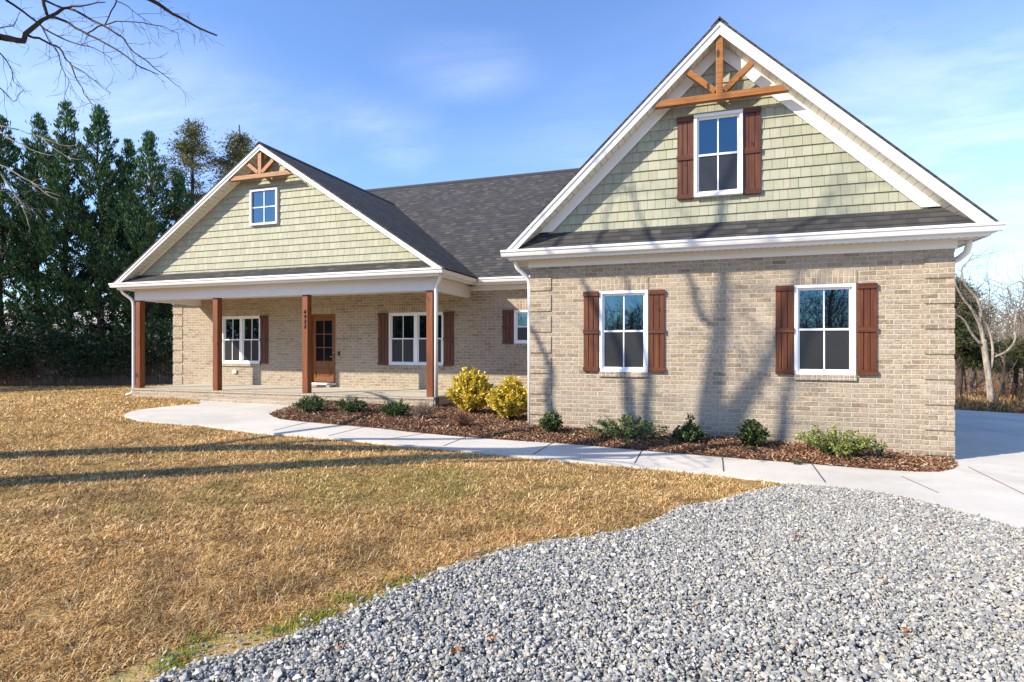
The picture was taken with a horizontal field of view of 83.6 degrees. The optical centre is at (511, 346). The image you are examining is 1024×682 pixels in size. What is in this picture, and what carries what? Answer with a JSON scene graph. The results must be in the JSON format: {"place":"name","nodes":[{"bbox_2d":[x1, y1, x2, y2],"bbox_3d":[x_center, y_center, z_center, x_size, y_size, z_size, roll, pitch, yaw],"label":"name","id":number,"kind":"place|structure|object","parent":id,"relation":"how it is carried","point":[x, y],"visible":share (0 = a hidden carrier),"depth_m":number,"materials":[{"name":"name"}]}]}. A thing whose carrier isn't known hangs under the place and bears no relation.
{"place":"outdoors","nodes":[
{"label":"outdoors","id":0,"kind":"place"},
{"bbox_2d":[0,368,1023,681],"bbox_3d":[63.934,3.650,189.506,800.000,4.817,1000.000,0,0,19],"label":"ground","id":1,"kind":"structure","parent":0,"point":[46,612],"depth_m":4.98,"materials":[{"name":"brown plant"}]},
{"bbox_2d":[0,114,54,343],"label":"cypress tree","id":2,"kind":"object","parent":1,"relation":"on","point":[13,259],"visible":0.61,"depth_m":25.91,"materials":[{"name":"green plant"}]},
{"bbox_2d":[0,125,83,229],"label":"bare tree","id":3,"kind":"object","parent":1,"relation":"on","point":[5,180],"visible":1,"depth_m":9.99,"materials":[{"name":"brown plant"}]},
{"bbox_2d":[0,111,85,345],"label":"cypress tree","id":4,"kind":"object","parent":1,"relation":"on","point":[38,122],"visible":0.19,"depth_m":27.12,"materials":[{"name":"green plant"}]},
{"bbox_2d":[0,99,123,345],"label":"cypress tree","id":5,"kind":"object","parent":1,"relation":"on","point":[41,229],"visible":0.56,"depth_m":25.42,"materials":[{"name":"green plant"}]},
{"bbox_2d":[0,318,172,381],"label":"evergreen hedge","id":6,"kind":"object","parent":1,"relation":"on","point":[98,340],"visible":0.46,"depth_m":23.62,"materials":[{"name":"green plant"}]},
{"bbox_2d":[0,343,172,385],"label":"board fence","id":7,"kind":"object","parent":1,"relation":"on","point":[49,380],"visible":0.16,"depth_m":24.15,"materials":[{"name":"brown wood"}]},
{"bbox_2d":[4,305,172,343],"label":"distant trees","id":8,"kind":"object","parent":1,"relation":"on","point":[64,321],"depth_m":48.90,"materials":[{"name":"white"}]},
{"bbox_2d":[26,104,156,344],"bbox_3d":[-18.654,-4.693,26.128,5.309,12.731,5.061,0,0,19],"label":"cypress tree","id":9,"kind":"object","parent":1,"relation":"on","point":[101,170],"visible":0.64,"depth_m":25.45,"materials":[{"name":"green plant"}]},
{"bbox_2d":[0,0,221,118],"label":"bare tree","id":10,"kind":"object","parent":1,"relation":"on","point":[25,34],"visible":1,"depth_m":4.86,"materials":[{"name":"brown plant"}]},
{"bbox_2d":[68,137,160,341],"bbox_3d":[-18.434,-4.186,27.305,4.271,11.722,4.245,0,0,19],"label":"cypress tree","id":11,"kind":"object","parent":1,"relation":"on","point":[128,151],"visible":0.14,"depth_m":27.09,"materials":[{"name":"green plant"}]},
{"bbox_2d":[78,129,183,343],"bbox_3d":[-16.180,-4.039,25.656,4.874,11.376,5.028,0,0,19],"label":"cypress tree","id":12,"kind":"object","parent":1,"relation":"on","point":[151,188],"visible":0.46,"depth_m":25.04,"materials":[{"name":"green plant"}]},
{"bbox_2d":[119,171,195,343],"bbox_3d":[-15.791,-3.333,26.925,4.570,9.959,4.506,0,0,19],"label":"cypress tree","id":13,"kind":"object","parent":1,"relation":"on","point":[178,182],"visible":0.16,"depth_m":26.71,"materials":[{"name":"green plant"}]},
{"bbox_2d":[122,117,232,237],"bbox_3d":[-15.747,-4.991,28.396,5.592,13.302,6.191,0,0,19],"label":"pine tree","id":14,"kind":"object","parent":1,"relation":"on","point":[182,146],"visible":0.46,"depth_m":28.59,"materials":[{"name":"green plant"}]},
{"bbox_2d":[196,125,256,191],"bbox_3d":[-14.753,-5.011,29.764,4.140,13.318,4.960,0,0,-34],"label":"pine tree","id":15,"kind":"object","parent":1,"relation":"on","point":[237,153],"visible":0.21,"depth_m":29.73,"materials":[{"name":"green plant"}]},
{"bbox_2d":[98,530,622,681],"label":"sandy margin","id":16,"kind":"object","parent":1,"relation":"on","point":[137,675],"visible":0.4,"depth_m":2.74,"materials":[{"name":"sand"}]},
{"bbox_2d":[124,401,825,487],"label":"walkway","id":17,"kind":"structure","parent":1,"relation":"on","point":[252,418],"depth_m":8.10,"materials":[{"name":"concrete"}]},
{"bbox_2d":[790,458,803,464],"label":"leaf clump","id":18,"kind":"object","parent":17,"relation":"on","point":[795,461],"visible":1,"depth_m":7.14,"materials":[{"name":"green plant"}]},
{"bbox_2d":[108,16,1005,458],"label":"brick house","id":19,"kind":"structure","parent":1,"relation":"on","point":[726,228],"depth_m":8.87,"materials":[{"name":"beige brick"}]},
{"bbox_2d":[222,316,259,363],"bbox_3d":[-7.355,-0.185,15.594,1.300,1.290,0.110,0,0,19],"label":"window","id":20,"kind":"structure","parent":19,"relation":"in","point":[240,334],"depth_m":15.58,"materials":[{"name":"white plastic"}]},
{"bbox_2d":[249,187,278,225],"bbox_3d":[-5.615,-3.167,12.986,0.762,0.815,0.110,0,0,19],"label":"window","id":21,"kind":"structure","parent":19,"relation":"in","point":[264,207],"depth_m":12.97,"materials":[{"name":"glass"}]},
{"bbox_2d":[312,314,335,382],"bbox_3d":[-4.863,0.045,14.772,0.800,1.770,0.116,0,0,19],"label":"door","id":22,"kind":"structure","parent":19,"relation":"in","point":[323,325],"depth_m":14.79,"materials":[{"name":"brown wood"}]},
{"bbox_2d":[389,312,443,365],"bbox_3d":[-2.319,-0.190,13.895,1.479,1.280,0.110,0,0,19],"label":"window","id":23,"kind":"structure","parent":19,"relation":"in","point":[407,331],"depth_m":13.95,"materials":[{"name":"glass"}]},
{"bbox_2d":[514,310,526,343],"bbox_3d":[0.420,-0.450,12.971,0.758,0.760,0.110,0,0,19],"label":"window","id":24,"kind":"structure","parent":19,"relation":"in","point":[520,316],"depth_m":13.04,"materials":[{"name":"white plastic"}]},
{"bbox_2d":[599,290,647,371],"bbox_3d":[1.760,-0.240,9.010,0.754,1.280,0.110,0,0,19],"label":"window","id":25,"kind":"structure","parent":19,"relation":"in","point":[623,315],"depth_m":9.01,"materials":[{"name":"glass"}]},
{"bbox_2d":[694,109,742,197],"bbox_3d":[3.057,-2.850,8.493,0.681,1.230,0.110,0,0,19],"label":"window","id":26,"kind":"structure","parent":19,"relation":"in","point":[718,136],"depth_m":8.49,"materials":[{"name":"glass"}]},
{"bbox_2d":[794,283,855,374],"bbox_3d":[4.423,-0.240,8.112,0.775,1.280,0.110,0,0,19],"label":"window","id":27,"kind":"structure","parent":19,"relation":"in","point":[824,314],"depth_m":8.10,"materials":[{"name":"glass"}]},
{"bbox_2d":[92,483,1023,681],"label":"gravel drive","id":28,"kind":"structure","parent":1,"relation":"on","point":[233,672],"depth_m":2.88,"materials":[{"name":"grey gravel"}]},
{"bbox_2d":[140,474,908,663],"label":"fallen leaves","id":29,"kind":"object","parent":28,"relation":"on","point":[489,639],"visible":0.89,"depth_m":2.79,"materials":[{"name":"brown plant"}]},
{"bbox_2d":[269,400,957,471],"bbox_3d":[0.999,1.342,10.398,11.016,0.323,4.436,0,0,19],"label":"mulch bed","id":30,"kind":"object","parent":1,"relation":"on","point":[644,449],"visible":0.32,"depth_m":8.26,"materials":[{"name":"brown wood"}]},
{"bbox_2d":[292,394,330,411],"bbox_3d":[-3.744,1.045,10.730,0.717,0.397,0.712,0,0,19],"label":"evergreen shrub","id":31,"kind":"object","parent":30,"relation":"on","point":[309,403],"visible":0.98,"depth_m":10.64,"materials":[{"name":"green plant"}]},
{"bbox_2d":[334,395,368,412],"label":"evergreen shrub","id":32,"kind":"object","parent":30,"relation":"on","point":[348,406],"visible":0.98,"depth_m":10.59,"materials":[{"name":"green plant"}]},
{"bbox_2d":[377,398,413,416],"bbox_3d":[-2.053,1.100,10.216,0.631,0.362,0.718,0,0,19],"label":"evergreen shrub","id":33,"kind":"object","parent":30,"relation":"on","point":[390,409],"visible":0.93,"depth_m":10.14,"materials":[{"name":"green plant"}]},
{"bbox_2d":[410,398,436,418],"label":"dead grass","id":34,"kind":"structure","parent":30,"relation":"on","point":[425,410],"depth_m":9.87,"materials":[{"name":"brown plant"}]},
{"bbox_2d":[452,410,475,426],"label":"dead grass","id":35,"kind":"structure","parent":30,"relation":"on","point":[464,421],"depth_m":9.24,"materials":[{"name":"brown plant"}]},
{"bbox_2d":[444,367,493,412],"bbox_3d":[-0.757,0.836,10.845,1.070,0.947,0.960,0,0,19],"label":"golden shrub","id":36,"kind":"object","parent":30,"relation":"on","point":[466,392],"visible":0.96,"depth_m":10.69,"materials":[{"name":"yellow plant"}]},
{"bbox_2d":[485,373,526,420],"bbox_3d":[-0.079,0.888,10.051,0.861,0.879,0.887,0,0,19],"label":"golden shrub","id":37,"kind":"object","parent":30,"relation":"on","point":[507,400],"visible":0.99,"depth_m":9.88,"materials":[{"name":"yellow plant"}]},
{"bbox_2d":[538,410,563,432],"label":"boxwood bush","id":38,"kind":"object","parent":30,"relation":"on","point":[551,422],"visible":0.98,"depth_m":8.79,"materials":[{"name":"green plant"}]},
{"bbox_2d":[584,412,668,441],"bbox_3d":[1.665,1.175,8.403,1.202,0.454,1.094,0,0,40],"label":"spreading shrub","id":39,"kind":"object","parent":30,"relation":"on","point":[632,428],"visible":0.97,"depth_m":8.35,"materials":[{"name":"green plant"}]},
{"bbox_2d":[669,413,705,441],"bbox_3d":[2.511,1.170,8.216,0.463,0.466,0.480,0,0,-38],"label":"boxwood bush","id":40,"kind":"object","parent":30,"relation":"on","point":[690,431],"visible":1,"depth_m":8.15,"materials":[{"name":"green plant"}]},
{"bbox_2d":[734,419,770,446],"bbox_3d":[3.339,1.204,7.970,0.483,0.426,0.481,0,0,19],"label":"boxwood bush","id":41,"kind":"object","parent":30,"relation":"on","point":[753,432],"visible":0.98,"depth_m":7.91,"materials":[{"name":"green plant"}]},
{"bbox_2d":[794,424,886,456],"bbox_3d":[4.278,1.232,7.587,1.040,0.468,1.047,0,0,-17],"label":"spreading shrub","id":42,"kind":"object","parent":30,"relation":"on","point":[829,445],"visible":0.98,"depth_m":7.46,"materials":[{"name":"green plant"}]},
{"bbox_2d":[872,439,887,458],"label":"seedling","id":43,"kind":"object","parent":30,"relation":"on","point":[878,452],"visible":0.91,"depth_m":7.29,"materials":[{"name":"green plant"}]},
{"bbox_2d":[954,277,1014,399],"bbox_3d":[19.421,-0.145,24.784,3.749,6.214,3.720,0,0,19],"label":"pine tree","id":44,"kind":"object","parent":1,"relation":"on","point":[965,357],"visible":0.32,"depth_m":24.38,"materials":[{"name":"green plant"}]},
{"bbox_2d":[956,341,1016,401],"bbox_3d":[18.295,1.004,21.603,1.344,3.190,2.387,0,0,-6],"label":"dark trunk tree","id":45,"kind":"object","parent":1,"relation":"on","point":[1004,360],"visible":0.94,"depth_m":20.98,"materials":[{"name":"brown plant"}]},
{"bbox_2d":[954,239,1023,406],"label":"pale tree","id":46,"kind":"object","parent":1,"relation":"on","point":[988,364],"visible":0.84,"depth_m":21.97,"materials":[{"name":"beige plant"}]},
{"bbox_2d":[954,246,1023,398],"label":"thicket","id":47,"kind":"object","parent":1,"relation":"on","point":[1020,319],"visible":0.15,"depth_m":31.91,"materials":[{"name":"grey plant"}]},
{"bbox_2d":[954,370,1023,412],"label":"undergrowth","id":48,"kind":"object","parent":1,"relation":"on","point":[1013,404],"visible":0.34,"depth_m":21.86,"materials":[{"name":"brown plant"}]},
{"bbox_2d":[980,334,1023,398],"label":"pine tree","id":49,"kind":"object","parent":1,"relation":"on","point":[1018,357],"visible":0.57,"depth_m":28.39,"materials":[{"name":"green plant"}]},
{"bbox_2d":[980,279,1023,371],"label":"woods","id":50,"kind":"object","parent":1,"relation":"on","point":[1001,316],"visible":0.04,"depth_m":94.69,"materials":[{"name":"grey plant"}]},
{"bbox_2d":[0,0,1023,340],"label":"sky","id":51,"kind":"structure","parent":0,"point":[367,94],"materials":[{"name":"blue"}]},
{"bbox_2d":[811,409,1023,528],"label":"driveway","id":52,"kind":"structure","parent":0,"point":[984,478],"depth_m":6.57,"materials":[{"name":"concrete"}]}
]}

